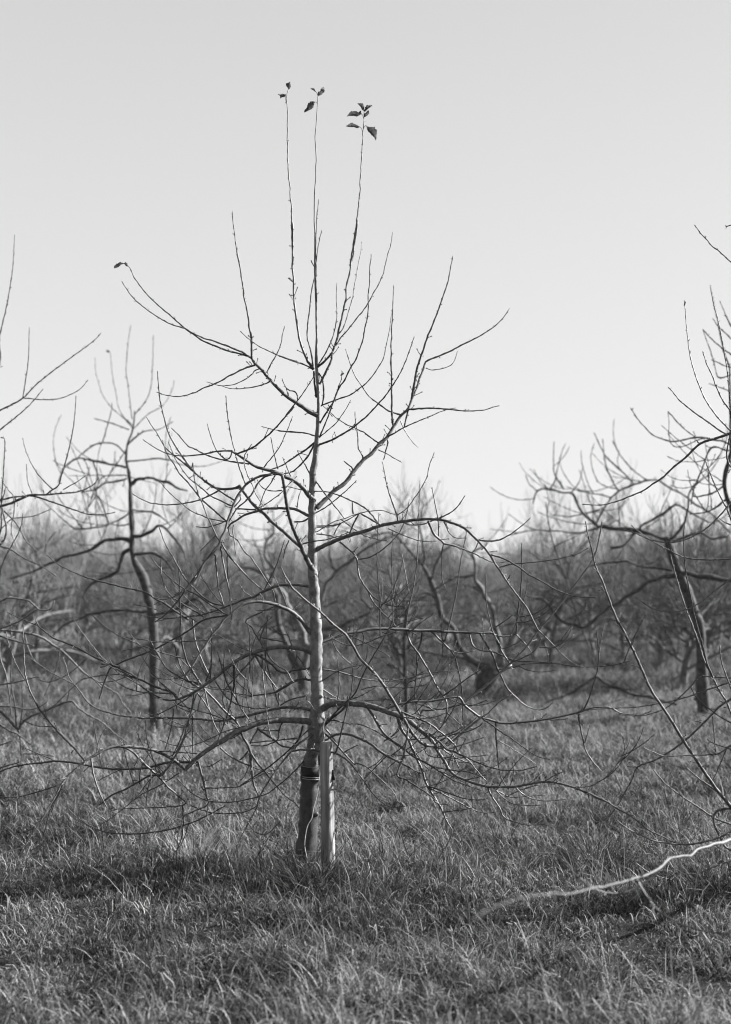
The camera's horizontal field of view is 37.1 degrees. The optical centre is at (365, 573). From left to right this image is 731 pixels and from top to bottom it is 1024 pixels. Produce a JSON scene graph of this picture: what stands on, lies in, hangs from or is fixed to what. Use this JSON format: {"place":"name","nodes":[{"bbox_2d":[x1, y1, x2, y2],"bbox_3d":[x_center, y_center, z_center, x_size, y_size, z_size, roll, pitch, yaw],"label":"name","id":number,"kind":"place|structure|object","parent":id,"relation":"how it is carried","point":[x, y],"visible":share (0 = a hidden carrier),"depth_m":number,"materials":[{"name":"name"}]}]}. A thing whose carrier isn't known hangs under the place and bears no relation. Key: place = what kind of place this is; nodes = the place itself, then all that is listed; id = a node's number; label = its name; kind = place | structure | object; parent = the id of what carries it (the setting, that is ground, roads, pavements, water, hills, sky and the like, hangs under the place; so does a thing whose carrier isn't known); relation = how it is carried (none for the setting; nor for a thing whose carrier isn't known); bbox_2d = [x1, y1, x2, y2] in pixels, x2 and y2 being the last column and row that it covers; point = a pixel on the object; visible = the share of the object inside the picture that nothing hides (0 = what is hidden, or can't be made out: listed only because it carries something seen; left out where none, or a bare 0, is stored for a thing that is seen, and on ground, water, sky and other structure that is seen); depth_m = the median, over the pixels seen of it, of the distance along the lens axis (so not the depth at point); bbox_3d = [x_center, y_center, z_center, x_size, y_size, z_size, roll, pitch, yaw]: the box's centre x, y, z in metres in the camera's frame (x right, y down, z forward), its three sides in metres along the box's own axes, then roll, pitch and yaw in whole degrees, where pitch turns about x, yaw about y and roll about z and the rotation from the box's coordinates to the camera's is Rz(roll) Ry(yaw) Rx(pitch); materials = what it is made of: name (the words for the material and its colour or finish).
{"place":"outdoors","nodes":[
{"label":"outdoors","id":0,"kind":"place"},
{"bbox_2d":[0,574,730,1023],"bbox_3d":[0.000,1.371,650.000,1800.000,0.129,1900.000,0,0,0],"label":"ground","id":1,"kind":"structure","parent":0,"point":[204,920],"depth_m":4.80,"materials":[{"name":"grey plant"}]},
{"bbox_2d":[0,584,23,633],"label":"bare fruit tree","id":2,"kind":"object","parent":1,"relation":"on","point":[9,606],"visible":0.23,"depth_m":16.18,"materials":[{"name":"grey plant"}]},
{"bbox_2d":[0,532,38,605],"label":"bare fruit tree","id":3,"kind":"object","parent":1,"relation":"on","point":[13,564],"visible":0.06,"depth_m":20.26,"materials":[{"name":"grey plant"}]},
{"bbox_2d":[1,537,53,620],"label":"bare fruit tree","id":4,"kind":"object","parent":1,"relation":"on","point":[16,599],"visible":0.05,"depth_m":22.73,"materials":[{"name":"grey plant"}]},
{"bbox_2d":[0,547,72,653],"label":"bare fruit tree","id":5,"kind":"object","parent":1,"relation":"on","point":[2,644],"visible":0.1,"depth_m":18.09,"materials":[{"name":"grey plant"}]},
{"bbox_2d":[0,500,103,663],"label":"bare fruit tree","id":6,"kind":"object","parent":1,"relation":"on","point":[42,625],"visible":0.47,"depth_m":16.08,"materials":[{"name":"grey plant"}]},
{"bbox_2d":[14,516,115,642],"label":"bare fruit tree","id":7,"kind":"object","parent":1,"relation":"on","point":[72,547],"visible":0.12,"depth_m":20.14,"materials":[{"name":"grey plant"}]},
{"bbox_2d":[0,235,131,767],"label":"apple tree","id":8,"kind":"object","parent":1,"relation":"on","point":[2,510],"visible":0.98,"depth_m":6.42,"materials":[{"name":"grey plant"}]},
{"bbox_2d":[0,455,134,685],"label":"bare fruit tree","id":9,"kind":"object","parent":1,"relation":"on","point":[27,594],"visible":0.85,"depth_m":13.05,"materials":[{"name":"grey plant"}]},
{"bbox_2d":[37,520,108,629],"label":"bare fruit tree","id":10,"kind":"object","parent":1,"relation":"on","point":[66,572],"visible":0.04,"depth_m":25.27,"materials":[{"name":"grey plant"}]},
{"bbox_2d":[13,523,140,655],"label":"bare fruit tree","id":11,"kind":"object","parent":1,"relation":"on","point":[82,611],"visible":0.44,"depth_m":18.17,"materials":[{"name":"grey plant"}]},
{"bbox_2d":[36,521,142,633],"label":"bare fruit tree","id":12,"kind":"object","parent":1,"relation":"on","point":[93,570],"visible":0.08,"depth_m":22.53,"materials":[{"name":"grey plant"}]},
{"bbox_2d":[73,543,116,620],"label":"bare fruit tree","id":13,"kind":"object","parent":1,"relation":"on","point":[88,567],"visible":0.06,"depth_m":29.20,"materials":[{"name":"grey plant"}]},
{"bbox_2d":[10,325,243,730],"bbox_3d":[-2.095,-0.319,9.479,2.150,3.534,0.645,0,0,0],"label":"apple tree","id":14,"kind":"object","parent":1,"relation":"on","point":[146,586],"visible":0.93,"depth_m":9.47,"materials":[{"name":"grey plant"}]},
{"bbox_2d":[54,506,209,649],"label":"bare fruit tree","id":15,"kind":"object","parent":1,"relation":"on","point":[124,641],"visible":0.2,"depth_m":19.27,"materials":[{"name":"grey plant"}]},
{"bbox_2d":[85,557,181,640],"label":"bare fruit tree","id":16,"kind":"object","parent":1,"relation":"on","point":[138,602],"visible":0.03,"depth_m":21.95,"materials":[{"name":"grey plant"}]},
{"bbox_2d":[104,540,163,620],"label":"bare fruit tree","id":17,"kind":"object","parent":1,"relation":"on","point":[128,570],"visible":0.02,"depth_m":25.60,"materials":[{"name":"grey plant"}]},
{"bbox_2d":[99,519,181,613],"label":"bare fruit tree","id":18,"kind":"object","parent":1,"relation":"on","point":[155,550],"visible":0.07,"depth_m":29.06,"materials":[{"name":"grey plant"}]},
{"bbox_2d":[50,523,235,656],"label":"bare fruit tree","id":19,"kind":"object","parent":1,"relation":"on","point":[118,595],"visible":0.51,"depth_m":16.86,"materials":[{"name":"grey plant"}]},
{"bbox_2d":[101,492,245,652],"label":"bare fruit tree","id":20,"kind":"object","parent":1,"relation":"on","point":[170,622],"visible":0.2,"depth_m":18.46,"materials":[{"name":"grey plant"}]},
{"bbox_2d":[127,528,220,629],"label":"bare fruit tree","id":21,"kind":"object","parent":1,"relation":"on","point":[175,559],"visible":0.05,"depth_m":25.45,"materials":[{"name":"grey plant"}]},
{"bbox_2d":[80,455,289,668],"bbox_3d":[-2.525,-0.117,15.107,2.633,2.981,2.602,0,0,9],"label":"bare fruit tree","id":22,"kind":"object","parent":1,"relation":"on","point":[172,586],"visible":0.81,"depth_m":15.09,"materials":[{"name":"grey plant"}]},
{"bbox_2d":[151,825,229,860],"bbox_3d":[-0.807,1.279,5.174,0.411,0.170,0.447,0,0,-38],"label":"grass tuft","id":23,"kind":"object","parent":1,"relation":"on","point":[186,847],"visible":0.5,"depth_m":5.17,"materials":[{"name":"grey plant"}]},
{"bbox_2d":[138,549,274,658],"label":"bare fruit tree","id":24,"kind":"object","parent":1,"relation":"on","point":[203,630],"visible":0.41,"depth_m":16.55,"materials":[{"name":"grey plant"}]},
{"bbox_2d":[171,548,262,635],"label":"bare fruit tree","id":25,"kind":"object","parent":1,"relation":"on","point":[231,598],"visible":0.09,"depth_m":22.30,"materials":[{"name":"grey plant"}]},
{"bbox_2d":[174,525,262,611],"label":"bare fruit tree","id":26,"kind":"object","parent":1,"relation":"on","point":[226,566],"visible":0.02,"depth_m":28.40,"materials":[{"name":"grey plant"}]},
{"bbox_2d":[177,522,261,643],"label":"bare fruit tree","id":27,"kind":"object","parent":1,"relation":"on","point":[238,556],"visible":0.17,"depth_m":20.09,"materials":[{"name":"grey plant"}]},
{"bbox_2d":[221,542,256,606],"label":"bare fruit tree","id":28,"kind":"object","parent":1,"relation":"on","point":[247,571],"visible":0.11,"depth_m":35.21,"materials":[{"name":"grey plant"}]},
{"bbox_2d":[195,523,340,645],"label":"bare fruit tree","id":29,"kind":"object","parent":1,"relation":"on","point":[254,604],"visible":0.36,"depth_m":18.26,"materials":[{"name":"grey plant"}]},
{"bbox_2d":[246,549,299,614],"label":"bare fruit tree","id":30,"kind":"object","parent":1,"relation":"on","point":[263,578],"visible":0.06,"depth_m":28.80,"materials":[{"name":"grey plant"}]},
{"bbox_2d":[241,554,335,639],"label":"bare fruit tree","id":31,"kind":"object","parent":1,"relation":"on","point":[292,604],"visible":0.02,"depth_m":22.22,"materials":[{"name":"grey plant"}]},
{"bbox_2d":[200,497,381,647],"bbox_3d":[-0.919,0.101,16.353,2.284,2.586,2.257,0,0,23],"label":"bare fruit tree","id":32,"kind":"object","parent":1,"relation":"on","point":[289,557],"visible":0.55,"depth_m":16.23,"materials":[{"name":"grey plant"}]},
{"bbox_2d":[268,841,353,867],"bbox_3d":[-0.276,1.297,4.993,0.418,0.161,0.440,0,0,26],"label":"grass tuft","id":33,"kind":"object","parent":1,"relation":"on","point":[301,856],"visible":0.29,"depth_m":5.01,"materials":[{"name":"grey plant"}]},
{"bbox_2d":[304,772,319,855],"bbox_3d":[-0.243,1.108,4.990,0.073,0.442,0.004,0,0,0],"label":"dry stem","id":34,"kind":"object","parent":1,"relation":"on","point":[312,813],"visible":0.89,"depth_m":4.99,"materials":[{"name":"grey plant"}]},
{"bbox_2d":[259,848,366,900],"bbox_3d":[-0.231,1.270,4.604,0.490,0.181,0.501,0,0,-26],"label":"grass tuft","id":35,"kind":"object","parent":1,"relation":"on","point":[293,878],"visible":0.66,"depth_m":4.59,"materials":[{"name":"grey plant"}]},
{"bbox_2d":[257,524,373,640],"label":"bare fruit tree","id":36,"kind":"object","parent":1,"relation":"on","point":[303,575],"visible":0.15,"depth_m":19.67,"materials":[{"name":"grey plant"}]},
{"bbox_2d":[219,471,419,695],"bbox_3d":[-0.544,0.139,12.619,2.379,2.628,0.489,0,0,0],"label":"apple tree","id":37,"kind":"object","parent":1,"relation":"on","point":[304,684],"visible":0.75,"depth_m":12.54,"materials":[{"name":"grey plant"}]},
{"bbox_2d":[320,741,334,870],"bbox_3d":[-0.170,1.155,4.932,0.074,0.791,0.071,0,0,0],"label":"stake","id":38,"kind":"object","parent":1,"relation":"on","point":[327,800],"visible":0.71,"depth_m":4.91,"materials":[{"name":"grey wood"}]},
{"bbox_2d":[298,850,361,879],"bbox_3d":[-0.176,1.292,4.749,0.358,0.147,0.353,0,0,0],"label":"grass tuft","id":39,"kind":"object","parent":1,"relation":"on","point":[333,866],"visible":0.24,"depth_m":4.74,"materials":[{"name":"grey plant"}]},
{"bbox_2d":[301,547,360,608],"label":"bare fruit tree","id":40,"kind":"object","parent":1,"relation":"on","point":[328,577],"visible":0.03,"depth_m":29.18,"materials":[{"name":"grey plant"}]},
{"bbox_2d":[306,529,363,620],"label":"bare fruit tree","id":41,"kind":"object","parent":1,"relation":"on","point":[337,573],"visible":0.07,"depth_m":25.51,"materials":[{"name":"grey plant"}]},
{"bbox_2d":[0,82,690,862],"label":"young apple tree","id":42,"kind":"object","parent":1,"relation":"on","point":[316,722],"visible":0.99,"depth_m":5.00,"materials":[{"name":"grey plant"}]},
{"bbox_2d":[300,753,335,780],"bbox_3d":[-0.220,0.891,5.002,0.102,0.129,0.233,0,0,-29],"label":"tree tie","id":43,"kind":"object","parent":42,"relation":"attached to","point":[309,773],"visible":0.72,"depth_m":5.01,"materials":[{"name":"black rubber"}]},
{"bbox_2d":[282,515,437,652],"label":"bare fruit tree","id":44,"kind":"object","parent":1,"relation":"on","point":[342,607],"visible":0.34,"depth_m":18.52,"materials":[{"name":"grey plant"}]},
{"bbox_2d":[309,496,414,646],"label":"bare fruit tree","id":45,"kind":"object","parent":1,"relation":"on","point":[357,636],"visible":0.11,"depth_m":19.96,"materials":[{"name":"grey plant"}]},
{"bbox_2d":[262,464,495,670],"bbox_3d":[0.359,-0.023,15.022,2.699,2.855,3.059,0,0,-28],"label":"bare fruit tree","id":46,"kind":"object","parent":1,"relation":"on","point":[398,548],"visible":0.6,"depth_m":14.72,"materials":[{"name":"grey plant"}]},
{"bbox_2d":[332,516,427,637],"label":"bare fruit tree","id":47,"kind":"object","parent":1,"relation":"on","point":[374,623],"visible":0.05,"depth_m":22.04,"materials":[{"name":"grey plant"}]},
{"bbox_2d":[347,542,452,612],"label":"bare fruit tree","id":48,"kind":"object","parent":1,"relation":"on","point":[414,574],"visible":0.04,"depth_m":25.15,"materials":[{"name":"grey plant"}]},
{"bbox_2d":[336,531,464,660],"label":"bare fruit tree","id":49,"kind":"object","parent":1,"relation":"on","point":[375,616],"visible":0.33,"depth_m":16.64,"materials":[{"name":"grey plant"}]},
{"bbox_2d":[339,541,476,728],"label":"apple tree","id":50,"kind":"object","parent":1,"relation":"on","point":[405,669],"visible":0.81,"depth_m":9.39,"materials":[{"name":"grey plant"}]},
{"bbox_2d":[374,537,499,654],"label":"bare fruit tree","id":51,"kind":"object","parent":1,"relation":"on","point":[454,616],"visible":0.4,"depth_m":18.10,"materials":[{"name":"grey plant"}]},
{"bbox_2d":[333,480,557,698],"bbox_3d":[0.864,0.240,11.788,2.451,2.478,0.540,0,0,5],"label":"apple tree","id":52,"kind":"object","parent":1,"relation":"on","point":[487,673],"visible":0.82,"depth_m":11.73,"materials":[{"name":"grey plant"}]},
{"bbox_2d":[393,509,499,647],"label":"bare fruit tree","id":53,"kind":"object","parent":1,"relation":"on","point":[452,561],"visible":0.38,"depth_m":19.60,"materials":[{"name":"grey plant"}]},
{"bbox_2d":[403,521,493,629],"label":"bare fruit tree","id":54,"kind":"object","parent":1,"relation":"on","point":[445,566],"visible":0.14,"depth_m":22.65,"materials":[{"name":"grey plant"}]},
{"bbox_2d":[446,564,518,630],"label":"bare fruit tree","id":55,"kind":"object","parent":1,"relation":"on","point":[481,605],"visible":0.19,"depth_m":25.26,"materials":[{"name":"grey plant"}]},
{"bbox_2d":[450,549,515,623],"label":"bare fruit tree","id":56,"kind":"object","parent":1,"relation":"on","point":[483,581],"visible":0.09,"depth_m":28.15,"materials":[{"name":"grey plant"}]},
{"bbox_2d":[479,546,522,612],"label":"bare fruit tree","id":57,"kind":"object","parent":1,"relation":"on","point":[494,570],"visible":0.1,"depth_m":35.85,"materials":[{"name":"grey plant"}]},
{"bbox_2d":[483,544,535,616],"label":"bare fruit tree","id":58,"kind":"object","parent":1,"relation":"on","point":[507,566],"visible":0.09,"depth_m":32.71,"materials":[{"name":"grey plant"}]},
{"bbox_2d":[463,561,565,628],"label":"bare fruit tree","id":59,"kind":"object","parent":1,"relation":"on","point":[505,591],"visible":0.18,"depth_m":25.76,"materials":[{"name":"grey plant"}]},
{"bbox_2d":[500,557,542,616],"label":"bare fruit tree","id":60,"kind":"object","parent":1,"relation":"on","point":[516,583],"visible":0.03,"depth_m":28.74,"materials":[{"name":"grey plant"}]},
{"bbox_2d":[475,529,594,627],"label":"bare fruit tree","id":61,"kind":"object","parent":1,"relation":"on","point":[500,604],"visible":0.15,"depth_m":22.32,"materials":[{"name":"grey plant"}]},
{"bbox_2d":[517,542,554,597],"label":"bare fruit tree","id":62,"kind":"object","parent":1,"relation":"on","point":[539,549],"visible":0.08,"depth_m":32.55,"materials":[{"name":"grey plant"}]},
{"bbox_2d":[492,530,581,655],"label":"bare fruit tree","id":63,"kind":"object","parent":1,"relation":"on","point":[535,637],"visible":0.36,"depth_m":17.72,"materials":[{"name":"grey plant"}]},
{"bbox_2d":[417,457,660,668],"bbox_3d":[2.482,-0.075,15.215,3.125,2.918,2.758,0,0,18],"label":"bare fruit tree","id":64,"kind":"object","parent":1,"relation":"on","point":[543,590],"visible":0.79,"depth_m":15.07,"materials":[{"name":"grey plant"}]},
{"bbox_2d":[477,517,615,642],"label":"bare fruit tree","id":65,"kind":"object","parent":1,"relation":"on","point":[537,563],"visible":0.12,"depth_m":19.88,"materials":[{"name":"grey plant"}]},
{"bbox_2d":[536,532,589,612],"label":"bare fruit tree","id":66,"kind":"object","parent":1,"relation":"on","point":[561,562],"visible":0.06,"depth_m":28.84,"materials":[{"name":"grey plant"}]},
{"bbox_2d":[499,488,655,658],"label":"bare fruit tree","id":67,"kind":"object","parent":1,"relation":"on","point":[590,605],"visible":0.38,"depth_m":16.74,"materials":[{"name":"grey plant"}]},
{"bbox_2d":[547,542,634,629],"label":"bare fruit tree","id":68,"kind":"object","parent":1,"relation":"on","point":[611,583],"visible":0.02,"depth_m":24.88,"materials":[{"name":"grey plant"}]},
{"bbox_2d":[535,822,658,878],"bbox_3d":[1.104,1.297,5.132,0.662,0.248,0.658,0,0,0],"label":"grass tuft","id":69,"kind":"object","parent":1,"relation":"on","point":[583,856],"visible":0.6,"depth_m":5.16,"materials":[{"name":"grey plant"}]},
{"bbox_2d":[474,225,730,935],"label":"apple tree","id":70,"kind":"object","parent":1,"relation":"on","point":[656,871],"visible":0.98,"depth_m":4.66,"materials":[{"name":"grey plant"}]},
{"bbox_2d":[546,538,667,639],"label":"bare fruit tree","id":71,"kind":"object","parent":1,"relation":"on","point":[594,599],"visible":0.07,"depth_m":21.82,"materials":[{"name":"grey plant"}]},
{"bbox_2d":[490,419,730,716],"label":"apple tree","id":72,"kind":"object","parent":1,"relation":"on","point":[701,683],"visible":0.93,"depth_m":10.17,"materials":[{"name":"grey plant"}]},
{"bbox_2d":[576,501,668,645],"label":"bare fruit tree","id":73,"kind":"object","parent":1,"relation":"on","point":[620,634],"visible":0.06,"depth_m":20.42,"materials":[{"name":"grey plant"}]},
{"bbox_2d":[562,512,704,658],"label":"bare fruit tree","id":74,"kind":"object","parent":1,"relation":"on","point":[624,645],"visible":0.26,"depth_m":17.46,"materials":[{"name":"grey plant"}]},
{"bbox_2d":[542,495,728,668],"bbox_3d":[4.136,0.070,16.035,2.717,2.691,2.839,0,0,-28],"label":"bare fruit tree","id":75,"kind":"object","parent":1,"relation":"on","point":[660,651],"visible":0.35,"depth_m":15.65,"materials":[{"name":"grey plant"}]},
{"bbox_2d":[600,463,730,686],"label":"bare fruit tree","id":76,"kind":"object","parent":1,"relation":"on","point":[690,642],"visible":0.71,"depth_m":12.69,"materials":[{"name":"grey plant"}]},
{"bbox_2d":[613,558,728,653],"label":"bare fruit tree","id":77,"kind":"object","parent":1,"relation":"on","point":[683,630],"visible":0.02,"depth_m":18.45,"materials":[{"name":"grey plant"}]},
{"bbox_2d":[631,519,712,634],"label":"bare fruit tree","id":78,"kind":"object","parent":1,"relation":"on","point":[677,586],"visible":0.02,"depth_m":22.64,"materials":[{"name":"grey plant"}]},
{"bbox_2d":[625,550,726,648],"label":"bare fruit tree","id":79,"kind":"object","parent":1,"relation":"on","point":[713,644],"depth_m":19.65,"materials":[{"name":"grey plant"}]},
{"bbox_2d":[631,285,730,515],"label":"apple tree","id":80,"kind":"object","parent":1,"relation":"on","point":[724,483],"visible":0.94,"depth_m":7.67,"materials":[{"name":"grey plant"}]},
{"bbox_2d":[634,516,730,656],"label":"bare fruit tree","id":81,"kind":"object","parent":1,"relation":"on","point":[709,642],"visible":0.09,"depth_m":16.14,"materials":[{"name":"grey plant"}]},
{"bbox_2d":[648,498,730,639],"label":"bare fruit tree","id":82,"kind":"object","parent":1,"relation":"on","point":[725,604],"visible":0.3,"depth_m":13.82,"materials":[{"name":"grey plant"}]},
{"bbox_2d":[664,848,730,900],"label":"grass tuft","id":83,"kind":"object","parent":1,"relation":"on","point":[710,880],"visible":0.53,"depth_m":4.75,"materials":[{"name":"grey plant"}]},
{"bbox_2d":[0,0,730,573],"label":"sky","id":84,"kind":"structure","parent":0,"point":[566,156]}
]}

